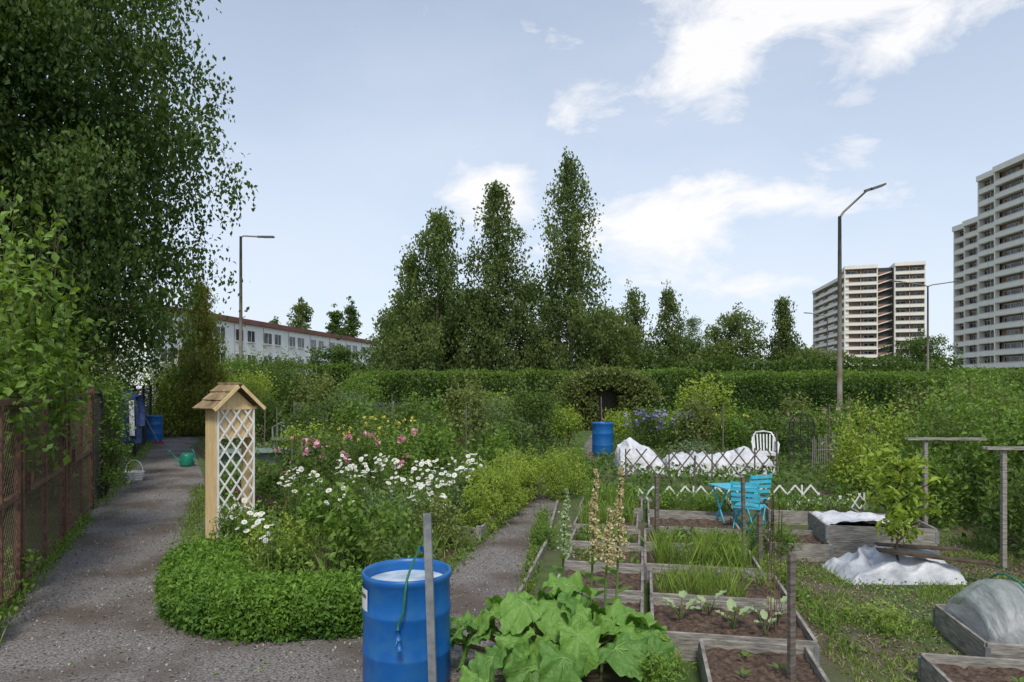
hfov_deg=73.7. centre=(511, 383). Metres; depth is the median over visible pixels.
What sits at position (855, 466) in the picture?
raspberry bush
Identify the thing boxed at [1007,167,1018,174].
window
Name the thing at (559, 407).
leafy shrub
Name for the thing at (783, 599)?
cabbage seedling
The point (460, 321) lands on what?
deciduous tree
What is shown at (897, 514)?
fruit tree
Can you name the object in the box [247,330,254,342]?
window
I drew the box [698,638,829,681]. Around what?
raised bed
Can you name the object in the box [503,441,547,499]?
aster clump
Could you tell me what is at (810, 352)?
deciduous tree
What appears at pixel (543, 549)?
wooden edging
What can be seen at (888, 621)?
weed clump
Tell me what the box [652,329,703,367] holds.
deciduous tree
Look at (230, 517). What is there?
daisy plant
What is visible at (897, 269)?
window
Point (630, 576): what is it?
raised bed
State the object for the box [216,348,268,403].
leafy shrub
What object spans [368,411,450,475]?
currant bush
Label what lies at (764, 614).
cabbage seedling
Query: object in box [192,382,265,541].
trellis tower
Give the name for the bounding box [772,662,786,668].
seedling
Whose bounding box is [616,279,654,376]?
birch tree
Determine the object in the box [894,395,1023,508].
raspberry bush
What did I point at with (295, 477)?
daisy plant
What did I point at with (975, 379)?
raspberry bush
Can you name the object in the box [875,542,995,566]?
wooden plank
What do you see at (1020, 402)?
raspberry bush
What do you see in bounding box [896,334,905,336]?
window
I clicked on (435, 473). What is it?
daisy plant
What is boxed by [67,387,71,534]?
fence post
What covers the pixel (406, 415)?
leafy shrub
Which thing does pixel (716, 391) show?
raspberry bush
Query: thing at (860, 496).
trellis fence
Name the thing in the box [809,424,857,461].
leafy shrub
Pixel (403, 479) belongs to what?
daisy plant
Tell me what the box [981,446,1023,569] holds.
cane support
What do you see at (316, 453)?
peony bush
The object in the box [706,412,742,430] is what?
leafy shrub
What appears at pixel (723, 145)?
sky
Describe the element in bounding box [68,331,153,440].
leafy shrub
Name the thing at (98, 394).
wire fence
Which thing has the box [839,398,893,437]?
leafy shrub
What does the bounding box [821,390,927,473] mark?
raspberry bush
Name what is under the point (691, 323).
deciduous tree
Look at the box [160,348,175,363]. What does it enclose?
window
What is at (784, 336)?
birch tree
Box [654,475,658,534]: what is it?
wooden stake
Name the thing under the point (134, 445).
fence post
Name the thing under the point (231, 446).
leafy shrub
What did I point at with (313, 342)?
window
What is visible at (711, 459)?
trellis fence
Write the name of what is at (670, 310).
birch tree
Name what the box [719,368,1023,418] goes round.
garden hedge
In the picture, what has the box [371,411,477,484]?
currant bush
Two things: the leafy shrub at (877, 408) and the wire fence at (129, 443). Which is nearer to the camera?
the wire fence at (129, 443)
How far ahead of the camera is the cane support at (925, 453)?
8.98 m
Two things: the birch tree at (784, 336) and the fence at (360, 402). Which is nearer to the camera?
the fence at (360, 402)
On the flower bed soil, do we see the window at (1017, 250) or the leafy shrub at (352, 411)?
the leafy shrub at (352, 411)
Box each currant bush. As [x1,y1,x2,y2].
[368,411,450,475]
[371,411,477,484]
[441,422,524,485]
[465,409,548,466]
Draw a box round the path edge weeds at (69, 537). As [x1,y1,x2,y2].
[0,439,868,662]
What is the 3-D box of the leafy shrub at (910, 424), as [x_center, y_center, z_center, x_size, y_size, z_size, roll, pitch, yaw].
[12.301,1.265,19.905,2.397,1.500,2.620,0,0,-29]
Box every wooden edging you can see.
[456,478,543,542]
[516,500,558,593]
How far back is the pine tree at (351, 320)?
132.19 m
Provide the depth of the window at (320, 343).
97.83 m
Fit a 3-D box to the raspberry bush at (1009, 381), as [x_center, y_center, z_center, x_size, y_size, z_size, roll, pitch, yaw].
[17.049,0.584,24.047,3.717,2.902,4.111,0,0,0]
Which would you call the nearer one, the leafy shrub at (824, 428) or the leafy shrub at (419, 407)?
the leafy shrub at (824, 428)
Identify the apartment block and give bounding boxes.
[94,304,374,405]
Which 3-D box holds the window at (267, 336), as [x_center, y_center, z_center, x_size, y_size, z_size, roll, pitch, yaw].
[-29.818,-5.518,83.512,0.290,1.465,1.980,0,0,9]
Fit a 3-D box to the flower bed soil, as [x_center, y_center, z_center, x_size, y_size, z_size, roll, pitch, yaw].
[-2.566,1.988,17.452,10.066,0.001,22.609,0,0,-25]
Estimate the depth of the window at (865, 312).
241.54 m
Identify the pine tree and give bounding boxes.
[269,316,280,323]
[286,297,313,329]
[325,303,344,334]
[335,296,362,337]
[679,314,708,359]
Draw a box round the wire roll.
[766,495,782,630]
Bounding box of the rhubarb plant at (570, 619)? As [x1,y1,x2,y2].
[450,467,677,681]
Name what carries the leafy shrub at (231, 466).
on the flower bed soil
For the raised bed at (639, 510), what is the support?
on the ground at (550, 560)
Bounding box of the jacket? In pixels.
[112,391,145,442]
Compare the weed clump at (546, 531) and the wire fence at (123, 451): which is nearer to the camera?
the weed clump at (546, 531)
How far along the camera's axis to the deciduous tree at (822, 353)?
68.36 m
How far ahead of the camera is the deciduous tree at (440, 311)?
55.22 m
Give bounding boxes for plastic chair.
[272,422,290,447]
[751,430,779,470]
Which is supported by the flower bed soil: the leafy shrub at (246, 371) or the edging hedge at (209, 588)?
the edging hedge at (209, 588)
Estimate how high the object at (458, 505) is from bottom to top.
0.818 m
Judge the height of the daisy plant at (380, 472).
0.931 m
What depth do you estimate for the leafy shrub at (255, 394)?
24.78 m
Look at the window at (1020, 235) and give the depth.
139.23 m
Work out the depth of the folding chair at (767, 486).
9.33 m
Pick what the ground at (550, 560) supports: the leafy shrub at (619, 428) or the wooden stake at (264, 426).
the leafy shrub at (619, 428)
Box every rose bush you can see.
[262,423,355,482]
[777,402,842,450]
[806,392,879,438]
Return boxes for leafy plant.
[219,474,230,500]
[385,474,407,502]
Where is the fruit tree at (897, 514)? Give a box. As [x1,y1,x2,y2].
[846,444,953,560]
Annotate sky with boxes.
[0,0,1023,368]
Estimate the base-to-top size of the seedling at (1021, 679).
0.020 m
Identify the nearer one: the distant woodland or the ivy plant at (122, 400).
the ivy plant at (122, 400)
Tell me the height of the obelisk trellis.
1.328 m
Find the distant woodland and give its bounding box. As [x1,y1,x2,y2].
[753,367,1023,374]
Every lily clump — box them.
[324,417,387,475]
[356,411,417,466]
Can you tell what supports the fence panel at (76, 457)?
attached to the fence post at (69, 483)
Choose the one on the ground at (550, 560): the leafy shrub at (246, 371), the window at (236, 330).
the leafy shrub at (246, 371)
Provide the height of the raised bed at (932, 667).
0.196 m
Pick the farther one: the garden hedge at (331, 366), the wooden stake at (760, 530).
the garden hedge at (331, 366)
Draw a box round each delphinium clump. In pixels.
[621,402,670,451]
[645,405,705,450]
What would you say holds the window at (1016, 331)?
in the apartment tower at (988, 293)
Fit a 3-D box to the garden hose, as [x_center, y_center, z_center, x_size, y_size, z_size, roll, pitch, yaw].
[-0.628,1.347,4.342,0.060,0.596,0.395,0,0,25]
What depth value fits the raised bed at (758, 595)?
6.10 m
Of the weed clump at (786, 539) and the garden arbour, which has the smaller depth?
the weed clump at (786, 539)
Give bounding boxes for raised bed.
[535,592,643,647]
[557,564,643,596]
[564,543,643,568]
[568,527,640,548]
[573,511,638,530]
[578,497,642,521]
[644,528,747,548]
[644,545,762,582]
[647,499,736,519]
[647,513,740,531]
[649,567,786,603]
[650,597,819,664]
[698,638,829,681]
[758,499,859,524]
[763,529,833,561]
[808,511,938,557]
[918,653,1023,681]
[933,604,1023,659]
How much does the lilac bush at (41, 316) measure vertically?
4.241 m
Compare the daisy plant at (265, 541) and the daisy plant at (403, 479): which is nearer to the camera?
the daisy plant at (265, 541)
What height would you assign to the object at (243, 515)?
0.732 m
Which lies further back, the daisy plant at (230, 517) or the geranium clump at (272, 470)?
the geranium clump at (272, 470)
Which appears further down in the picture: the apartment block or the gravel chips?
the gravel chips
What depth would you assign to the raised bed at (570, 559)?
7.27 m
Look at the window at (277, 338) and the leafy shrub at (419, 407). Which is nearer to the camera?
the leafy shrub at (419, 407)
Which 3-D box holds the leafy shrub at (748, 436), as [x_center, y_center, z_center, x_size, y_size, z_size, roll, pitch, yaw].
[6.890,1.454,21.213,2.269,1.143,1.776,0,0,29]
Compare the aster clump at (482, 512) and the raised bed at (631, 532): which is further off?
the aster clump at (482, 512)
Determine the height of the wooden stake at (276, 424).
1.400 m
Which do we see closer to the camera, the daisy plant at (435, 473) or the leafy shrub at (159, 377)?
the daisy plant at (435, 473)
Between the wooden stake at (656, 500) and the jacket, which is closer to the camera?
the wooden stake at (656, 500)
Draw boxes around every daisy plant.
[209,498,257,544]
[226,506,283,568]
[251,512,302,577]
[271,466,312,524]
[277,469,326,535]
[319,486,363,538]
[326,462,368,523]
[332,454,378,508]
[366,453,411,509]
[382,472,421,521]
[401,482,447,534]
[410,458,451,510]
[414,460,463,521]
[441,460,477,520]
[451,453,485,505]
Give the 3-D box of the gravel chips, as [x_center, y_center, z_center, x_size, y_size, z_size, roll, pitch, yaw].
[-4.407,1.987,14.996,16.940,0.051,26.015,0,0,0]
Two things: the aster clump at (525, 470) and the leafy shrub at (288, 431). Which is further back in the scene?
the leafy shrub at (288, 431)
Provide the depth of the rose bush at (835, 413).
22.26 m
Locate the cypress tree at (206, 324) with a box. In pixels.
[148,266,232,435]
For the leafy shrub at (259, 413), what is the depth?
22.78 m
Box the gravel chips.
[0,436,591,681]
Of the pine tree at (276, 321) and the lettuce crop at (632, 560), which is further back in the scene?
the pine tree at (276, 321)
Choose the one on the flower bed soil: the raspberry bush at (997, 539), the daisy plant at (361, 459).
the daisy plant at (361, 459)
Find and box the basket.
[123,460,144,481]
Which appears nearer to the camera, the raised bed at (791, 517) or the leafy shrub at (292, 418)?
the raised bed at (791, 517)
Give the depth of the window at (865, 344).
241.54 m
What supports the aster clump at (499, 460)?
on the flower bed soil
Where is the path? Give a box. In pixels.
[0,434,613,681]
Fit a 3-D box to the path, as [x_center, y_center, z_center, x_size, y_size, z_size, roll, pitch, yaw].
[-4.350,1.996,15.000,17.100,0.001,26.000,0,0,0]
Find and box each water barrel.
[145,415,162,442]
[361,558,451,681]
[592,422,612,455]
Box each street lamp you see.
[239,235,274,371]
[804,312,827,349]
[836,183,885,414]
[890,280,965,375]
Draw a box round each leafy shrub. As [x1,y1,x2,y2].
[0,216,105,477]
[0,297,115,502]
[3,278,107,515]
[10,312,130,471]
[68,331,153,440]
[81,314,164,421]
[133,353,204,435]
[148,354,221,410]
[154,353,256,416]
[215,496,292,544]
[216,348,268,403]
[219,420,265,448]
[219,447,283,484]
[219,463,287,502]
[223,364,276,415]
[224,438,270,448]
[226,346,311,416]
[226,356,291,410]
[229,447,345,518]
[239,379,274,432]
[255,392,296,442]
[263,354,320,420]
[269,388,352,445]
[270,413,333,455]
[283,368,346,425]
[299,474,395,533]
[316,382,372,430]
[321,366,391,420]
[324,390,402,448]
[340,490,436,571]
[361,515,450,586]
[378,396,460,453]
[390,488,494,551]
[393,384,457,438]
[455,385,523,435]
[463,389,537,447]
[480,376,574,457]
[517,392,575,444]
[545,399,589,447]
[599,405,639,437]
[609,408,642,426]
[619,400,679,442]
[663,387,721,452]
[663,435,720,456]
[701,410,752,450]
[702,412,763,448]
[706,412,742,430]
[717,401,767,422]
[736,409,768,421]
[739,410,778,434]
[743,409,809,457]
[771,389,815,431]
[775,404,824,448]
[795,405,866,452]
[806,424,896,466]
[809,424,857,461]
[819,393,871,420]
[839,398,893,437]
[847,398,901,435]
[885,412,926,443]
[886,379,935,426]
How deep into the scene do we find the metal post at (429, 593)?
4.10 m
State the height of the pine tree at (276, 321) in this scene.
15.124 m
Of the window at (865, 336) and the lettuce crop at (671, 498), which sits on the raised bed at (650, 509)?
the lettuce crop at (671, 498)
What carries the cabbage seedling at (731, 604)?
on the raised bed at (690, 628)
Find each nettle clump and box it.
[0,578,17,634]
[4,544,47,596]
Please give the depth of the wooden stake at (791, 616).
4.29 m
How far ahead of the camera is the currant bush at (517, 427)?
13.85 m
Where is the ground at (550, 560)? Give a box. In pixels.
[4,406,1023,681]
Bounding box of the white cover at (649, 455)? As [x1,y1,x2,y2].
[612,437,664,473]
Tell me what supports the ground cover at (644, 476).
on the ground at (550, 560)
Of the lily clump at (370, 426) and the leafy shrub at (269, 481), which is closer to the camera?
the leafy shrub at (269, 481)
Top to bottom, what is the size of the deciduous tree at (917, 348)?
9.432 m
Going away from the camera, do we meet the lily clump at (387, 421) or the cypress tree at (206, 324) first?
the lily clump at (387, 421)
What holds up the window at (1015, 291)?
in the apartment tower at (988, 293)
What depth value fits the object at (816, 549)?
7.71 m
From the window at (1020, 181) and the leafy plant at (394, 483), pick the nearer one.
the leafy plant at (394, 483)
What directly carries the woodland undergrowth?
on the ground at (550, 560)
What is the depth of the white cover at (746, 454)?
14.77 m
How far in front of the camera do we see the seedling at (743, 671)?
4.31 m
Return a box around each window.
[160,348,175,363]
[214,326,224,339]
[235,328,243,341]
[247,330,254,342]
[247,354,254,364]
[264,332,271,344]
[274,334,280,345]
[289,336,296,347]
[297,337,305,348]
[311,339,315,349]
[318,340,323,350]
[352,345,356,352]
[864,303,873,305]
[864,311,873,313]
[864,319,873,321]
[864,335,873,337]
[864,343,873,345]
[864,351,873,353]
[896,268,905,270]
[896,293,905,295]
[896,301,905,303]
[896,309,905,311]
[896,326,905,328]
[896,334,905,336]
[912,309,921,311]
[912,317,921,319]
[1004,180,1021,189]
[1004,193,1021,202]
[1004,207,1021,215]
[1004,234,1021,242]
[1004,247,1021,255]
[1004,261,1021,268]
[1004,288,1021,295]
[1004,302,1021,308]
[1004,315,1021,321]
[1004,342,1021,348]
[1004,356,1021,361]
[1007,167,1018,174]
[1007,221,1018,227]
[1007,275,1018,281]
[1007,329,1018,334]
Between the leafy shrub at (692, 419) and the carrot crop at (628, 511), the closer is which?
the carrot crop at (628, 511)
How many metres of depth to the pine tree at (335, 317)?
132.39 m
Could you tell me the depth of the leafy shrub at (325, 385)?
29.82 m
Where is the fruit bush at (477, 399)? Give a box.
[435,370,506,453]
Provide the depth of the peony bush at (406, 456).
12.12 m
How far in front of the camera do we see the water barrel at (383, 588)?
4.31 m
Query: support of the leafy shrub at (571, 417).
on the ground at (550, 560)
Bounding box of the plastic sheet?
[812,510,917,527]
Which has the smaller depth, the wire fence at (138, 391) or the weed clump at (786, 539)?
the weed clump at (786, 539)
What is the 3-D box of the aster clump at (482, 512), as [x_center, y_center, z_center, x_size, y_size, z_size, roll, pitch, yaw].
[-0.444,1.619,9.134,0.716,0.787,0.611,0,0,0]
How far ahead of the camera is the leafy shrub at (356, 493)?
9.10 m
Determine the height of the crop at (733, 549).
0.366 m
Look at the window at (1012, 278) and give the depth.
139.25 m
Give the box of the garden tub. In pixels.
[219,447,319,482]
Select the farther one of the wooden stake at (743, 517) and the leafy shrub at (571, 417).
the leafy shrub at (571, 417)
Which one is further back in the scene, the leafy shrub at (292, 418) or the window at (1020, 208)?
the window at (1020, 208)
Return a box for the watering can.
[168,449,194,466]
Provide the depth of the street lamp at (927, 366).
54.94 m
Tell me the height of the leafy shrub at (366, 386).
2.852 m
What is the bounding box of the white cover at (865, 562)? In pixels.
[822,544,966,584]
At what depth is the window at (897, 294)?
236.29 m
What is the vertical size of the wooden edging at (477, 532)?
0.220 m
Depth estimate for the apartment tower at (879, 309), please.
240.88 m
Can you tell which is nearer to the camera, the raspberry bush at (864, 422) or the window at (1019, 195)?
the raspberry bush at (864, 422)
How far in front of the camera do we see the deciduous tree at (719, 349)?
62.05 m
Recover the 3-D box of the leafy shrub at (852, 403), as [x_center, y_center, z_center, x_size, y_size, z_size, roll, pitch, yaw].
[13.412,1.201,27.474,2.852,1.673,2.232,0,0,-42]
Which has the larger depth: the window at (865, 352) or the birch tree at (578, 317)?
the window at (865, 352)
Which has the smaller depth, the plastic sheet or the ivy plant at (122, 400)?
the plastic sheet
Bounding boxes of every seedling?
[661,590,701,619]
[689,590,726,614]
[714,598,753,628]
[733,668,752,675]
[736,650,752,656]
[750,607,782,634]
[761,596,786,622]
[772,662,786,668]
[1010,676,1023,681]
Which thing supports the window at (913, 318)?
in the apartment tower at (879, 309)
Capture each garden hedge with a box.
[216,359,358,416]
[350,365,1023,422]
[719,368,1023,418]
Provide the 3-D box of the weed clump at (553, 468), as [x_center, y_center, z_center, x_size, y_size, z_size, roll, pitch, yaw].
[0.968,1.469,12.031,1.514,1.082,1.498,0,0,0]
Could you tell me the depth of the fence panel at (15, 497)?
6.18 m
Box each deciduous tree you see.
[305,335,382,385]
[354,304,417,380]
[361,320,394,380]
[424,284,468,361]
[441,282,517,369]
[502,276,585,379]
[559,300,647,370]
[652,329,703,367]
[689,338,750,370]
[690,302,768,371]
[744,340,820,369]
[804,344,847,366]
[873,328,960,371]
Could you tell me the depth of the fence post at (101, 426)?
11.87 m
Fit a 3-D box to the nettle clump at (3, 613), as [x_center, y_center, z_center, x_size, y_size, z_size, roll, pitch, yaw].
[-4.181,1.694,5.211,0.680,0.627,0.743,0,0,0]
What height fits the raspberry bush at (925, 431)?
1.989 m
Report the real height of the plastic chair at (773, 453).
0.915 m
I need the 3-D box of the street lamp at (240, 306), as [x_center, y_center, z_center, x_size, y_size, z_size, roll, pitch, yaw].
[-13.874,-3.036,37.000,1.949,10.072,0.297,0,0,0]
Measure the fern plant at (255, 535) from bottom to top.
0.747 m
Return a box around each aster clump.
[455,456,513,515]
[455,475,505,536]
[468,455,519,527]
[483,443,532,513]
[495,449,543,509]
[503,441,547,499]
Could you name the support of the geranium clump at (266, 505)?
on the flower bed soil
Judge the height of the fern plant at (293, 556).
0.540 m
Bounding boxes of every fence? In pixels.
[95,392,100,500]
[103,393,113,485]
[117,390,125,475]
[128,389,134,460]
[136,389,143,452]
[145,388,150,442]
[293,401,418,427]
[625,448,771,481]
[637,484,819,502]
[786,493,865,510]
[812,432,875,473]
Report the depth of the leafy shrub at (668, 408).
21.71 m
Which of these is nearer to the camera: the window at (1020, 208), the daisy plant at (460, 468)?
the daisy plant at (460, 468)
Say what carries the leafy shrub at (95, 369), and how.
on the ground at (550, 560)
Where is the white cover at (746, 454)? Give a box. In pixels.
[710,446,775,476]
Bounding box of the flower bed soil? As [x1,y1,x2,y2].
[195,436,564,634]
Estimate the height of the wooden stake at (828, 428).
1.501 m
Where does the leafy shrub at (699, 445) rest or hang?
on the ground at (550, 560)
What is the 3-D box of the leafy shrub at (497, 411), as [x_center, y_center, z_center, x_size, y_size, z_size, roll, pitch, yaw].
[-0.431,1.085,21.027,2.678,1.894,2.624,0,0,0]
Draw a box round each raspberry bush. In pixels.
[272,472,386,574]
[669,370,738,443]
[818,417,903,494]
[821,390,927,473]
[879,445,971,531]
[888,386,1018,495]
[889,379,1022,481]
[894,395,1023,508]
[899,363,1023,446]
[910,364,1023,412]
[911,379,1023,460]
[933,399,1023,529]
[939,375,1023,414]
[944,359,1023,407]
[960,460,1023,557]
[984,461,1023,544]
[994,401,1023,493]
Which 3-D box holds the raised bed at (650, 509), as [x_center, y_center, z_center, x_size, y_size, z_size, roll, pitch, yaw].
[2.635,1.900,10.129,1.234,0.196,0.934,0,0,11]
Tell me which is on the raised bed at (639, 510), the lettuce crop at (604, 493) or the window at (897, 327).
the lettuce crop at (604, 493)
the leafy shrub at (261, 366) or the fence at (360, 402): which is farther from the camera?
the leafy shrub at (261, 366)
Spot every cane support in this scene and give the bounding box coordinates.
[904,437,986,523]
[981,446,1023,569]
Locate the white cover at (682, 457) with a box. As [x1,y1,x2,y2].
[663,450,715,475]
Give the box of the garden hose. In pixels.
[394,545,423,651]
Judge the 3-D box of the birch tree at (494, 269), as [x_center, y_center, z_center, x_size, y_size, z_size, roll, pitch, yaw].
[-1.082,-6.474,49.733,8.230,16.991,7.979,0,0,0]
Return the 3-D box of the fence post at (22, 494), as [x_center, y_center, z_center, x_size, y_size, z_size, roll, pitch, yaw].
[-4.690,1.020,6.500,0.090,1.960,0.090,0,0,-25]
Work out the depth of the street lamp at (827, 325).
80.94 m
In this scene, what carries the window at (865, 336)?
in the apartment tower at (879, 309)
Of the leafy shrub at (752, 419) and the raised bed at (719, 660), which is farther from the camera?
the leafy shrub at (752, 419)
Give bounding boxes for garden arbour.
[548,363,668,430]
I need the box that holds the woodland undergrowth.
[368,349,965,380]
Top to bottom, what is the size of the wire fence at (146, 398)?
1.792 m
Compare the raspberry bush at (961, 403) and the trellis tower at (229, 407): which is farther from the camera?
the raspberry bush at (961, 403)
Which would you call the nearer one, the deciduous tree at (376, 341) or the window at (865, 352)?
the deciduous tree at (376, 341)
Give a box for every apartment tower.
[812,261,925,367]
[952,153,1023,369]
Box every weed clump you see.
[526,515,559,549]
[532,443,608,501]
[541,434,605,491]
[630,625,696,680]
[631,645,696,681]
[731,505,808,559]
[748,547,799,581]
[828,585,921,640]
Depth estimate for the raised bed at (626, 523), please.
9.00 m
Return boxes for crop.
[573,495,638,525]
[574,543,638,563]
[575,523,636,542]
[583,478,645,507]
[634,523,761,567]
[650,487,731,511]
[651,556,784,597]
[652,524,739,542]
[765,491,853,511]
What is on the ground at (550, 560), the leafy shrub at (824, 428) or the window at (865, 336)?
the leafy shrub at (824, 428)
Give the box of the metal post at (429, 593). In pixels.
[423,512,436,681]
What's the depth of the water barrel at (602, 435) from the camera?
18.75 m
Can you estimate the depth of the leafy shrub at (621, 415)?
29.21 m
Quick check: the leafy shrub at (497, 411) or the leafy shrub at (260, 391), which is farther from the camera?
the leafy shrub at (260, 391)
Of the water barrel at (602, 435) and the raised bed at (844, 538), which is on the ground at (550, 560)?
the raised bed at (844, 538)
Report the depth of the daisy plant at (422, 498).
8.64 m
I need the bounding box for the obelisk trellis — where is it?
[788,413,814,469]
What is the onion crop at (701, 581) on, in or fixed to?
on the raised bed at (758, 595)
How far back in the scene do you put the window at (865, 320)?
241.54 m
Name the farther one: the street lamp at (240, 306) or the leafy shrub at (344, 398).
the street lamp at (240, 306)
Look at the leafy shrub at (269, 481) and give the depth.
10.21 m
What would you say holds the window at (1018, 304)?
in the apartment tower at (988, 293)
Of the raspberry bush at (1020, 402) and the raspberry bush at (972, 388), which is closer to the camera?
the raspberry bush at (1020, 402)
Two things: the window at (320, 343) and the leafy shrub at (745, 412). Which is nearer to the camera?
the leafy shrub at (745, 412)
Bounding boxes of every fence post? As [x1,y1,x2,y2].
[14,390,24,593]
[59,391,66,542]
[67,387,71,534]
[88,387,94,508]
[97,386,102,497]
[124,386,127,468]
[133,385,136,456]
[142,385,144,444]
[149,385,151,414]
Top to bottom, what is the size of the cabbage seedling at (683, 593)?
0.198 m
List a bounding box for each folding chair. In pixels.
[729,474,771,529]
[730,480,765,539]
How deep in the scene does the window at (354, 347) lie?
110.10 m
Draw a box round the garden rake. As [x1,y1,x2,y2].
[145,417,163,444]
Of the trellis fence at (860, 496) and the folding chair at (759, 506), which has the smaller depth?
the folding chair at (759, 506)
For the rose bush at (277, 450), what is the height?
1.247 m
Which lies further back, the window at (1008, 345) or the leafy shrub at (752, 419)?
the window at (1008, 345)
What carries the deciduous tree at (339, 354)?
on the ground at (550, 560)
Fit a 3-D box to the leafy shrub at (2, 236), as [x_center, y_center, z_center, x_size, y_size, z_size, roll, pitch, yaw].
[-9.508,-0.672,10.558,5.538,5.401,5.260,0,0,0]
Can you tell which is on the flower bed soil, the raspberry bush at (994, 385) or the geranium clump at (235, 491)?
the geranium clump at (235, 491)
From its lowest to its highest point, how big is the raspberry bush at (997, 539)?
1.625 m
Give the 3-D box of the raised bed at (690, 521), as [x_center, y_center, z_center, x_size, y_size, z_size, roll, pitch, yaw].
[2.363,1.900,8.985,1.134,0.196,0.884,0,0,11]
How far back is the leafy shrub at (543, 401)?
17.43 m
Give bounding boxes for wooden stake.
[264,409,265,446]
[276,407,276,443]
[465,407,466,453]
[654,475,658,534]
[693,455,695,490]
[722,405,723,451]
[741,477,745,543]
[757,513,762,564]
[775,431,777,472]
[787,553,795,680]
[828,405,829,461]
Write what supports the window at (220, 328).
in the apartment block
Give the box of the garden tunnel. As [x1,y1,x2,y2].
[944,573,1023,644]
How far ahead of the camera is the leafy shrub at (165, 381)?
32.35 m
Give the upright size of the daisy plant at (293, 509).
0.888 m
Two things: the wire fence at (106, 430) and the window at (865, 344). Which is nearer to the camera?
the wire fence at (106, 430)
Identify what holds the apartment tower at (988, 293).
on the ground at (550, 560)
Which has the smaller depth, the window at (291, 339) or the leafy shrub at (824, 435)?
the leafy shrub at (824, 435)
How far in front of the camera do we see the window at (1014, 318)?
139.25 m
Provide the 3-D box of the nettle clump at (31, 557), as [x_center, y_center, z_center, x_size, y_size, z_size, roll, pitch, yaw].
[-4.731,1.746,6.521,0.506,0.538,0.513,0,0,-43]
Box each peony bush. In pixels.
[263,412,400,500]
[325,423,441,497]
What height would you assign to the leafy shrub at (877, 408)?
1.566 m
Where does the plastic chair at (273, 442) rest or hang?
on the flower bed soil
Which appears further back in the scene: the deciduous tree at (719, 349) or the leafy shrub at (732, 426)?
the deciduous tree at (719, 349)
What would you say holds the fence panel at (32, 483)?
attached to the fence post at (22, 494)
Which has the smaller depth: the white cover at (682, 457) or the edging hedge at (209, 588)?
the edging hedge at (209, 588)
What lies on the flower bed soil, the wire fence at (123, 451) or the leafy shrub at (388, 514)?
the leafy shrub at (388, 514)
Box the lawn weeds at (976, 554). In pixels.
[746,532,1023,681]
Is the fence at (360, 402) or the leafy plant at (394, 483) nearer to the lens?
the leafy plant at (394, 483)
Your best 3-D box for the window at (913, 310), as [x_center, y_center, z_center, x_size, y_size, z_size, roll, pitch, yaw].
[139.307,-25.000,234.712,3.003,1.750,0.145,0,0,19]
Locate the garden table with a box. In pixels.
[708,483,759,527]
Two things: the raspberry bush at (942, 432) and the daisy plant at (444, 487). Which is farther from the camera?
the raspberry bush at (942, 432)
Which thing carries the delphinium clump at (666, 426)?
on the ground at (550, 560)
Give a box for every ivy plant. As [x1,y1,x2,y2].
[71,350,136,484]
[71,353,136,496]
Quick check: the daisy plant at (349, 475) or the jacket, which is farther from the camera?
the jacket
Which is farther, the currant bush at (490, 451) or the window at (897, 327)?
the window at (897, 327)
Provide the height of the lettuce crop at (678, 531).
0.173 m
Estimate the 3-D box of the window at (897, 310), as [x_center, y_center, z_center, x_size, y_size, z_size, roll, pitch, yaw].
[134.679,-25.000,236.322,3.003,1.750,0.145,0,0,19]
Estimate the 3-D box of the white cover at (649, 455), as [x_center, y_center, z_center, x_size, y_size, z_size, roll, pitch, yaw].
[2.898,1.608,15.600,1.076,0.784,1.000,0,0,0]
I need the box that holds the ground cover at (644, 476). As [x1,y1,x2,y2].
[196,416,1023,588]
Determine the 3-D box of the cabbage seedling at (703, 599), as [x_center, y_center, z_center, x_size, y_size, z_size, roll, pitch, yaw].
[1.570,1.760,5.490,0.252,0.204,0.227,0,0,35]
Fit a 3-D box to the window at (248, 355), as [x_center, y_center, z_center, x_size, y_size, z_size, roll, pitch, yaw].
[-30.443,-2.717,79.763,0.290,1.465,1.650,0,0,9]
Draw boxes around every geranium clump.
[220,481,271,512]
[221,479,295,528]
[240,460,288,489]
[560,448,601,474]
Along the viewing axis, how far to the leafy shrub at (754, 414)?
29.80 m
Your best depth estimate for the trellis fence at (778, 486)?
11.01 m
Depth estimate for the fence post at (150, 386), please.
24.46 m
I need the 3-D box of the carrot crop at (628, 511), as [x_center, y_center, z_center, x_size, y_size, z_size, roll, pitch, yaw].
[1.257,1.699,9.197,0.865,0.354,0.961,0,0,7]
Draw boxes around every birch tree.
[0,0,257,466]
[0,65,81,250]
[364,242,441,380]
[369,206,496,380]
[441,180,549,380]
[508,146,626,380]
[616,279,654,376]
[642,280,701,380]
[760,295,804,371]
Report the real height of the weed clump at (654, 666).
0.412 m
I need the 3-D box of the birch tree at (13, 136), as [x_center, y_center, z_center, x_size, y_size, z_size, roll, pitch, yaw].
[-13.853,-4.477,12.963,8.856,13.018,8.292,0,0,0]
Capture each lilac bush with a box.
[0,183,115,519]
[0,239,70,478]
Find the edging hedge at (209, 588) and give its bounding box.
[152,527,409,644]
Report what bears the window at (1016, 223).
in the apartment tower at (988, 293)
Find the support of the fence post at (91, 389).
on the path
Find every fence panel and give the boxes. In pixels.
[0,398,20,609]
[25,395,64,577]
[71,392,92,530]

